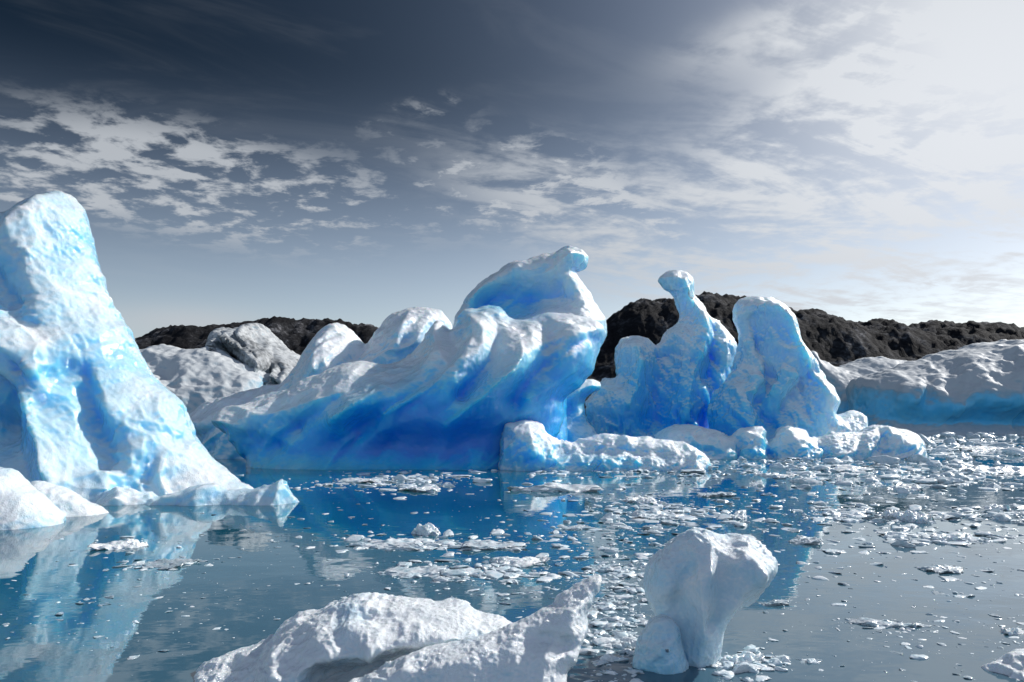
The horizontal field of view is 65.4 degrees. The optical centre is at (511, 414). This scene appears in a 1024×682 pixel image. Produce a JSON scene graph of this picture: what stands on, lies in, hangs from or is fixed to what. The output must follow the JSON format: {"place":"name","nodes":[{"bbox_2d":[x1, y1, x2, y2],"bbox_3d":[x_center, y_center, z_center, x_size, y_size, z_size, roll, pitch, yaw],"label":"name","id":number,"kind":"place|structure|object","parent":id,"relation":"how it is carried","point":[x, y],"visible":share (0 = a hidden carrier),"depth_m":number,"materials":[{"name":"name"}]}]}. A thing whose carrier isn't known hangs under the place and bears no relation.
{"place":"outdoors","nodes":[
{"label":"outdoors","id":0,"kind":"place"},
{"bbox_2d":[0,434,1023,681],"bbox_3d":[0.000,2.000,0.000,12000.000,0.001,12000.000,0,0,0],"label":"water","id":1,"kind":"structure","parent":0,"point":[40,566],"depth_m":10.22,"materials":[{"name":"blue liquid"}]},
{"bbox_2d":[0,467,108,529],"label":"iceberg","id":2,"kind":"object","parent":1,"relation":"on","point":[25,503],"visible":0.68,"depth_m":14.52,"materials":[{"name":"white ice"}]},
{"bbox_2d":[88,538,147,549],"bbox_3d":[-5.931,2.005,12.027,0.820,0.236,0.516,0,0,-22],"label":"ice floe","id":3,"kind":"object","parent":1,"relation":"on","point":[127,543],"visible":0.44,"depth_m":11.96,"materials":[{"name":"white ice"}]},
{"bbox_2d":[0,190,298,505],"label":"wet iceberg","id":4,"kind":"object","parent":1,"relation":"on","point":[93,409],"visible":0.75,"depth_m":19.82,"materials":[{"name":"ice"}]},
{"bbox_2d":[141,558,199,569],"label":"ice floe","id":5,"kind":"object","parent":1,"relation":"on","point":[164,563],"visible":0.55,"depth_m":10.58,"materials":[{"name":"white ice"}]},
{"bbox_2d":[139,344,269,413],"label":"weathered iceberg","id":6,"kind":"object","parent":1,"relation":"on","point":[192,380],"visible":0.27,"depth_m":62.91,"materials":[{"name":"white ice"}]},
{"bbox_2d":[205,323,300,384],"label":"jagged iceberg","id":7,"kind":"object","parent":1,"relation":"on","point":[256,347],"visible":0.1,"depth_m":68.33,"materials":[{"name":"white ice"}]},
{"bbox_2d":[337,477,380,482],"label":"ice floe","id":8,"kind":"object","parent":1,"relation":"on","point":[359,480],"visible":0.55,"depth_m":23.73,"materials":[{"name":"white ice"}]},
{"bbox_2d":[349,538,426,549],"bbox_3d":[-1.886,2.006,12.129,1.395,0.214,0.886,0,0,0],"label":"ice floe","id":9,"kind":"object","parent":1,"relation":"on","point":[407,544],"visible":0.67,"depth_m":12.04,"materials":[{"name":"white ice"}]},
{"bbox_2d":[189,245,606,469],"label":"wave shaped iceberg","id":10,"kind":"object","parent":1,"relation":"on","point":[421,388],"visible":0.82,"depth_m":30.13,"materials":[{"name":"blue ice"}]},
{"bbox_2d":[194,574,601,681],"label":"foreground ice floe","id":11,"kind":"object","parent":1,"relation":"on","point":[372,637],"visible":1,"depth_m":5.83,"materials":[{"name":"white ice"}]},
{"bbox_2d":[376,566,446,576],"bbox_3d":[-1.321,2.034,10.087,1.005,0.192,0.805,0,0,22],"label":"ice floe","id":12,"kind":"object","parent":1,"relation":"on","point":[405,572],"visible":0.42,"depth_m":10.04,"materials":[{"name":"white ice"}]},
{"bbox_2d":[397,486,440,491],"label":"ice floe","id":13,"kind":"object","parent":1,"relation":"on","point":[428,489],"visible":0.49,"depth_m":20.83,"materials":[{"name":"white ice"}]},
{"bbox_2d":[411,522,440,535],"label":"ice floe","id":14,"kind":"object","parent":1,"relation":"on","point":[428,529],"visible":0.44,"depth_m":13.24,"materials":[{"name":"white ice"}]},
{"bbox_2d":[458,539,526,550],"bbox_3d":[-0.302,2.021,12.054,1.059,0.195,0.736,0,0,0],"label":"ice floe","id":15,"kind":"object","parent":1,"relation":"on","point":[489,544],"visible":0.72,"depth_m":12.02,"materials":[{"name":"white ice"}]},
{"bbox_2d":[0,432,1023,681],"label":"brash ice","id":16,"kind":"structure","parent":1,"relation":"on","point":[616,582],"depth_m":13.69,"materials":[{"name":"white ice"}]},
{"bbox_2d":[489,556,550,566],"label":"ice floe","id":17,"kind":"object","parent":1,"relation":"on","point":[526,561],"visible":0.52,"depth_m":10.65,"materials":[{"name":"white ice"}]},
{"bbox_2d":[506,482,601,491],"bbox_3d":[1.086,2.056,21.154,2.771,0.508,1.729,0,0,0],"label":"ice floe","id":18,"kind":"object","parent":1,"relation":"on","point":[551,487],"visible":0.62,"depth_m":20.73,"materials":[{"name":"white ice"}]},
{"bbox_2d":[557,524,590,529],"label":"ice floe","id":19,"kind":"object","parent":1,"relation":"on","point":[574,527],"visible":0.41,"depth_m":13.93,"materials":[{"name":"white ice"}]},
{"bbox_2d":[589,564,613,571],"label":"ice floe","id":20,"kind":"object","parent":1,"relation":"on","point":[600,568],"visible":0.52,"depth_m":10.25,"materials":[{"name":"white ice"}]},
{"bbox_2d":[498,420,711,470],"bbox_3d":[3.417,1.392,29.552,7.959,2.548,3.010,0,0,0],"label":"low ice chunk","id":21,"kind":"object","parent":1,"relation":"on","point":[528,445],"visible":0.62,"depth_m":28.72,"materials":[{"name":"ice"}]},
{"bbox_2d":[602,599,628,605],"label":"ice floe","id":22,"kind":"object","parent":1,"relation":"on","point":[619,603],"visible":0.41,"depth_m":8.41,"materials":[{"name":"white ice"}]},
{"bbox_2d":[621,636,636,649],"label":"ice floe","id":23,"kind":"object","parent":1,"relation":"on","point":[629,644],"visible":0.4,"depth_m":6.83,"materials":[{"name":"white ice"}]},
{"bbox_2d":[625,495,665,503],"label":"ice floe","id":24,"kind":"object","parent":1,"relation":"on","point":[643,499],"visible":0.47,"depth_m":18.09,"materials":[{"name":"white ice"}]},
{"bbox_2d":[629,508,690,518],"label":"ice floe","id":25,"kind":"object","parent":1,"relation":"on","point":[657,513],"visible":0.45,"depth_m":15.47,"materials":[{"name":"white ice"}]},
{"bbox_2d":[632,527,777,674],"bbox_3d":[1.571,1.670,6.595,1.272,1.435,0.953,0,0,0],"label":"upright ice chunk","id":26,"kind":"object","parent":1,"relation":"on","point":[702,586],"visible":0.95,"depth_m":6.38,"materials":[{"name":"ice"}]},
{"bbox_2d":[697,491,736,496],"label":"ice floe","id":27,"kind":"object","parent":1,"relation":"on","point":[721,493],"visible":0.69,"depth_m":19.43,"materials":[{"name":"white ice"}]},
{"bbox_2d":[585,270,867,440],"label":"arched iceberg","id":28,"kind":"object","parent":1,"relation":"on","point":[697,365],"visible":0.84,"depth_m":41.91,"materials":[{"name":"blue ice"}]},
{"bbox_2d":[712,651,764,666],"bbox_3d":[1.798,2.007,6.425,0.506,0.205,0.273,0,0,-35],"label":"ice floe","id":29,"kind":"object","parent":1,"relation":"on","point":[748,657],"visible":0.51,"depth_m":6.40,"materials":[{"name":"white ice"}]},
{"bbox_2d":[730,511,746,519],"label":"ice floe","id":30,"kind":"object","parent":1,"relation":"on","point":[740,515],"visible":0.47,"depth_m":15.30,"materials":[{"name":"white ice"}]},
{"bbox_2d":[761,599,789,605],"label":"ice floe","id":31,"kind":"object","parent":1,"relation":"on","point":[774,602],"visible":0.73,"depth_m":8.40,"materials":[{"name":"white ice"}]},
{"bbox_2d":[754,473,796,477],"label":"ice floe","id":32,"kind":"object","parent":1,"relation":"on","point":[773,475],"visible":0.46,"depth_m":25.96,"materials":[{"name":"white ice"}]},
{"bbox_2d":[654,424,927,458],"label":"iceberg","id":33,"kind":"object","parent":1,"relation":"on","point":[790,441],"visible":0.52,"depth_m":36.12,"materials":[{"name":"white ice"}]},
{"bbox_2d":[788,535,823,544],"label":"ice floe","id":34,"kind":"object","parent":1,"relation":"on","point":[800,539],"visible":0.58,"depth_m":12.42,"materials":[{"name":"white ice"}]},
{"bbox_2d":[820,464,865,472],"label":"ice floe","id":35,"kind":"object","parent":1,"relation":"on","point":[848,468],"visible":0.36,"depth_m":28.12,"materials":[{"name":"white ice"}]},
{"bbox_2d":[844,617,931,627],"bbox_3d":[3.575,2.009,7.599,0.766,0.106,0.257,0,0,0],"label":"ice floe","id":36,"kind":"object","parent":1,"relation":"on","point":[886,623],"visible":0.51,"depth_m":7.55,"materials":[{"name":"white ice"}]},
{"bbox_2d":[887,484,925,490],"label":"ice floe","id":37,"kind":"object","parent":1,"relation":"on","point":[914,488],"visible":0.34,"depth_m":20.99,"materials":[{"name":"white ice"}]},
{"bbox_2d":[883,509,933,523],"bbox_3d":[7.470,2.047,15.142,0.930,0.532,0.942,0,0,35],"label":"ice floe","id":38,"kind":"object","parent":1,"relation":"on","point":[915,516],"visible":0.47,"depth_m":15.01,"materials":[{"name":"white ice"}]},
{"bbox_2d":[811,339,1023,434],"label":"tabular iceberg","id":39,"kind":"object","parent":1,"relation":"on","point":[973,388],"visible":0.62,"depth_m":82.46,"materials":[{"name":"white ice"}]},
{"bbox_2d":[915,564,962,573],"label":"ice floe","id":40,"kind":"object","parent":1,"relation":"on","point":[937,568],"visible":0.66,"depth_m":10.21,"materials":[{"name":"white ice"}]},
{"bbox_2d":[928,533,975,541],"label":"ice floe","id":41,"kind":"object","parent":1,"relation":"on","point":[957,537],"visible":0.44,"depth_m":12.62,"materials":[{"name":"white ice"}]},
{"bbox_2d":[952,445,1022,451],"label":"ice floe","id":42,"kind":"object","parent":1,"relation":"on","point":[977,448],"visible":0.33,"depth_m":44.01,"materials":[{"name":"white ice"}]},
{"bbox_2d":[955,464,1023,471],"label":"ice floe","id":43,"kind":"object","parent":1,"relation":"on","point":[963,468],"visible":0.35,"depth_m":27.92,"materials":[{"name":"white ice"}]},
{"bbox_2d":[979,504,1010,510],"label":"ice floe","id":44,"kind":"object","parent":1,"relation":"on","point":[1004,507],"visible":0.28,"depth_m":16.80,"materials":[{"name":"white ice"}]},
{"bbox_2d":[981,648,1023,680],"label":"ice chunk","id":45,"kind":"object","parent":1,"relation":"on","point":[1010,664],"visible":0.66,"depth_m":6.20,"materials":[{"name":"white ice"}]},
{"bbox_2d":[1001,627,1023,634],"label":"ice floe","id":46,"kind":"object","parent":1,"relation":"on","point":[1013,631],"visible":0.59,"depth_m":7.28,"materials":[{"name":"white ice"}]},
{"bbox_2d":[0,0,1023,337],"label":"sky","id":47,"kind":"structure","parent":0,"point":[226,161],"materials":[{"name":"grey"}]},
{"bbox_2d":[135,291,1023,415],"bbox_3d":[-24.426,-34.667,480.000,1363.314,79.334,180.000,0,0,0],"label":"hills","id":48,"kind":"structure","parent":0,"point":[835,340],"depth_m":446.46,"materials":[{"name":"black stone"}]}
]}

